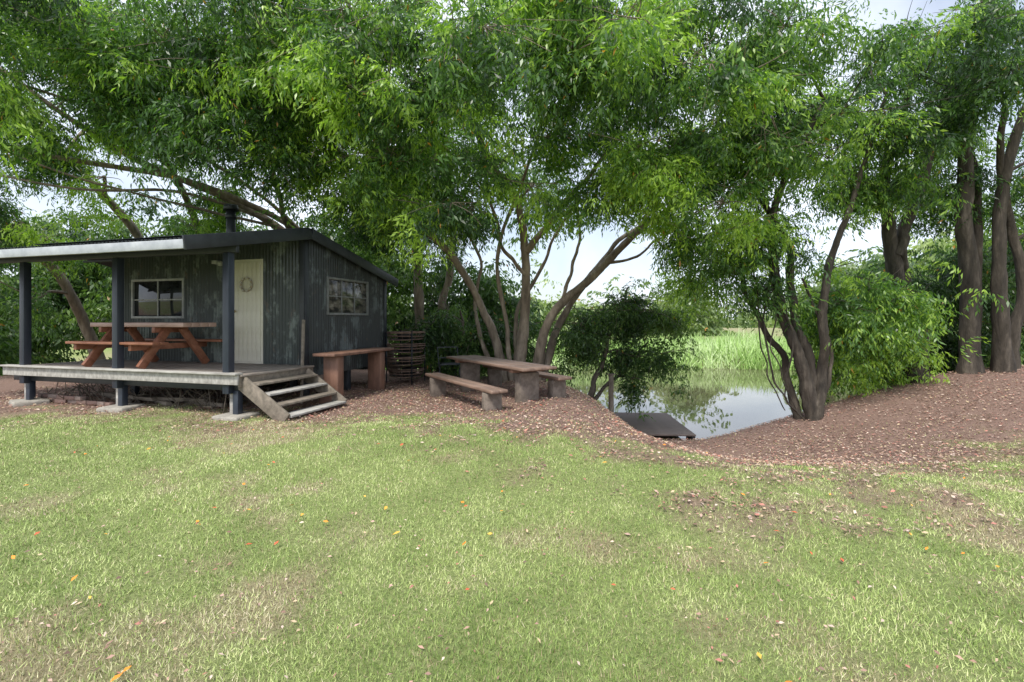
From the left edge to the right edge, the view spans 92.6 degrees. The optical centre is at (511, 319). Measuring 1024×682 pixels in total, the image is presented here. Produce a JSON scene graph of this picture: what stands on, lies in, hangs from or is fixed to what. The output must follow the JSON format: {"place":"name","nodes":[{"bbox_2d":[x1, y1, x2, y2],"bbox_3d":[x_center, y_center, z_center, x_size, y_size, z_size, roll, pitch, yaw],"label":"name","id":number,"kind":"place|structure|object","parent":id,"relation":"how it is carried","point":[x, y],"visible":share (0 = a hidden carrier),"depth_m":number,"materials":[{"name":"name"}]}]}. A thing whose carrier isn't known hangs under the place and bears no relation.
{"place":"outdoors","nodes":[
{"label":"outdoors","id":0,"kind":"place"},
{"bbox_2d":[0,320,1023,681],"bbox_3d":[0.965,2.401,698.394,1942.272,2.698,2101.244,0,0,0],"label":"ground","id":1,"kind":"structure","parent":0,"point":[836,428],"depth_m":3.41,"materials":[{"name":"green plant"}]},
{"bbox_2d":[0,0,223,359],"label":"shade tree","id":2,"kind":"object","parent":1,"relation":"on","point":[18,122],"visible":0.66,"depth_m":9.16,"materials":[{"name":"green plant"}]},
{"bbox_2d":[0,204,398,421],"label":"corrugated iron shed","id":3,"kind":"structure","parent":1,"relation":"on","point":[258,296],"depth_m":9.44,"materials":[{"name":"black metal"}]},
{"bbox_2d":[131,280,134,317],"bbox_3d":[-8.129,-0.445,10.498,0.046,0.830,0.060,0,0,16],"label":"window frame","id":4,"kind":"structure","parent":3,"relation":"in","point":[132,283],"depth_m":10.47,"materials":[{"name":"grey wood"}]},
{"bbox_2d":[65,322,221,368],"bbox_3d":[-6.717,0.464,9.157,2.240,0.827,1.610,0,0,16],"label":"picnic table","id":5,"kind":"object","parent":3,"relation":"on","point":[149,347],"visible":0.85,"depth_m":8.92,"materials":[{"name":"brown wood"}]},
{"bbox_2d":[133,278,181,281],"bbox_3d":[-7.454,-0.837,10.306,1.356,0.046,0.058,0,0,16],"label":"window frame","id":6,"kind":"structure","parent":3,"relation":"in","point":[170,279],"depth_m":10.27,"materials":[{"name":"grey wood"}]},
{"bbox_2d":[135,281,181,315],"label":"front window glass","id":7,"kind":"structure","parent":3,"relation":"in","point":[167,289],"depth_m":10.31,"materials":[{"name":"glass"}]},
{"bbox_2d":[182,278,184,317],"bbox_3d":[-6.779,-0.445,10.111,0.046,0.830,0.060,0,0,16],"label":"window frame","id":8,"kind":"structure","parent":3,"relation":"in","point":[183,279],"depth_m":10.08,"materials":[{"name":"grey wood"}]},
{"bbox_2d":[326,276,328,314],"bbox_3d":[-3.762,-0.490,9.957,0.060,0.780,0.046,0,0,16],"label":"window frame","id":9,"kind":"structure","parent":3,"relation":"in","point":[327,278],"depth_m":9.93,"materials":[{"name":"grey wood"}]},
{"bbox_2d":[329,279,365,312],"bbox_3d":[-3.577,-0.490,10.655,0.006,0.700,1.410,0,0,16],"label":"side window glass","id":10,"kind":"structure","parent":3,"relation":"in","point":[334,285],"depth_m":10.61,"materials":[{"name":"glass"}]},
{"bbox_2d":[329,277,366,283],"bbox_3d":[-3.564,-0.857,10.651,0.058,0.046,1.396,0,0,16],"label":"window frame","id":11,"kind":"structure","parent":3,"relation":"in","point":[333,278],"depth_m":10.57,"materials":[{"name":"grey wood"}]},
{"bbox_2d":[366,282,368,314],"bbox_3d":[-3.364,-0.490,11.345,0.060,0.780,0.046,0,0,16],"label":"window frame","id":12,"kind":"structure","parent":3,"relation":"in","point":[367,285],"depth_m":11.32,"materials":[{"name":"grey wood"}]},
{"bbox_2d":[0,0,508,374],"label":"shade tree","id":13,"kind":"object","parent":1,"relation":"on","point":[210,101],"visible":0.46,"depth_m":8.39,"materials":[{"name":"green plant"}]},
{"bbox_2d":[299,320,304,403],"bbox_3d":[-3.880,0.765,9.056,0.058,1.541,0.377,0,0,-16],"label":"timber prop","id":14,"kind":"object","parent":1,"relation":"on","point":[302,349],"visible":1,"depth_m":9.08,"materials":[{"name":"wood"}]},
{"bbox_2d":[313,347,393,403],"bbox_3d":[-3.180,1.127,9.989,0.500,1.005,2.250,0,0,16],"label":"timber work bench","id":15,"kind":"object","parent":1,"relation":"on","point":[333,369],"visible":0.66,"depth_m":9.35,"materials":[{"name":"brown wood"}]},
{"bbox_2d":[386,330,425,384],"bbox_3d":[-2.621,0.915,12.100,0.983,1.330,0.966,0,0,0],"label":"woven wattle bin","id":16,"kind":"object","parent":1,"relation":"on","point":[404,361],"visible":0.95,"depth_m":11.89,"materials":[{"name":"black wicker"}]},
{"bbox_2d":[437,346,459,376],"bbox_3d":[-1.549,1.102,11.998,0.525,0.869,0.420,0,0,-23],"label":"metal frame chair","id":17,"kind":"object","parent":1,"relation":"on","point":[451,363],"visible":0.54,"depth_m":11.97,"materials":[{"name":"black metal"}]},
{"bbox_2d":[425,372,507,411],"bbox_3d":[-0.930,1.403,8.950,0.310,0.595,2.960,0,0,-30],"label":"slab bench","id":18,"kind":"object","parent":1,"relation":"on","point":[491,397],"visible":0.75,"depth_m":8.36,"materials":[{"name":"wood"}]},
{"bbox_2d":[387,285,565,380],"bbox_3d":[-0.886,0.788,13.454,5.354,3.412,3.102,0,0,-31],"label":"riverside bush","id":19,"kind":"object","parent":1,"relation":"on","point":[467,342],"visible":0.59,"depth_m":12.88,"materials":[{"name":"green plant"}]},
{"bbox_2d":[446,355,556,402],"bbox_3d":[-0.322,1.230,9.560,0.727,0.860,3.220,0,0,-30],"label":"outdoor timber table","id":20,"kind":"object","parent":1,"relation":"on","point":[526,381],"visible":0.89,"depth_m":8.56,"materials":[{"name":"timber"},{"name":"concrete"}]},
{"bbox_2d":[0,213,1022,340],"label":"trees","id":21,"kind":"object","parent":1,"relation":"on","point":[716,327],"visible":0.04,"depth_m":44.08,"materials":[{"name":"green plant"}]},
{"bbox_2d":[0,137,1023,387],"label":"background trees","id":22,"kind":"object","parent":1,"relation":"on","point":[96,301],"visible":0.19,"depth_m":16.64,"materials":[{"name":"green plant"}]},
{"bbox_2d":[0,365,1023,681],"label":"fallen leaves","id":23,"kind":"object","parent":1,"relation":"on","point":[810,459],"visible":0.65,"depth_m":6.81,"materials":[{"name":"brown plant"}]},
{"bbox_2d":[482,365,571,397],"bbox_3d":[0.200,1.302,9.850,0.310,0.595,2.960,0,0,-30],"label":"slab bench","id":24,"kind":"object","parent":1,"relation":"on","point":[557,385],"visible":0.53,"depth_m":8.81,"materials":[{"name":"wood"}]},
{"bbox_2d":[213,0,875,382],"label":"shade tree","id":25,"kind":"object","parent":1,"relation":"on","point":[589,58],"visible":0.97,"depth_m":7.94,"materials":[{"name":"green plant"}]},
{"bbox_2d":[607,373,615,414],"bbox_3d":[2.350,2.112,11.600,0.180,1.675,0.180,0,0,0],"label":"mooring post","id":26,"kind":"object","parent":1,"relation":"on","point":[611,394],"visible":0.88,"depth_m":11.55,"materials":[{"name":"grey wood"}]},
{"bbox_2d":[536,277,712,421],"bbox_3d":[2.886,0.793,12.734,4.534,3.851,3.083,0,0,0],"label":"riverside bush","id":27,"kind":"object","parent":1,"relation":"on","point":[586,340],"visible":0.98,"depth_m":12.17,"materials":[{"name":"green plant"}]},
{"bbox_2d":[614,412,695,439],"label":"timber jetty","id":28,"kind":"object","parent":1,"relation":"on","point":[665,424],"visible":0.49,"depth_m":11.66,"materials":[{"name":"grey wood"}]},
{"bbox_2d":[385,327,989,370],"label":"bank reeds","id":29,"kind":"object","parent":1,"relation":"on","point":[744,349],"visible":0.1,"depth_m":28.76,"materials":[{"name":"green plant"}]},
{"bbox_2d":[639,0,993,420],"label":"riverside tree","id":30,"kind":"object","parent":1,"relation":"on","point":[847,202],"visible":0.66,"depth_m":9.78,"materials":[{"name":"green plant"}]},
{"bbox_2d":[758,0,1023,404],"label":"riverside tree","id":31,"kind":"object","parent":1,"relation":"on","point":[995,74],"visible":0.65,"depth_m":9.80,"materials":[{"name":"green plant"}]},
{"bbox_2d":[836,229,1023,386],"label":"bush","id":32,"kind":"object","parent":1,"relation":"on","point":[951,340],"visible":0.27,"depth_m":12.19,"materials":[{"name":"green plant"}]},
{"bbox_2d":[892,0,1023,373],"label":"riverside tree","id":33,"kind":"object","parent":1,"relation":"on","point":[1006,326],"visible":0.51,"depth_m":10.83,"materials":[{"name":"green plant"}]},
{"bbox_2d":[0,384,1023,681],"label":"lawn grass","id":34,"kind":"structure","parent":0,"point":[452,550],"depth_m":3.07,"materials":[{"name":"green plant"}]},
{"bbox_2d":[0,0,1023,318],"label":"sky","id":35,"kind":"structure","parent":0,"point":[593,247],"materials":[{"name":"white"}]},
{"bbox_2d":[486,367,877,439],"bbox_3d":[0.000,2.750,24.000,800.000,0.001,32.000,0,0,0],"label":"river water","id":36,"kind":"structure","parent":0,"point":[727,400],"depth_m":17.10,"materials":[{"name":"liquid"}]}
]}

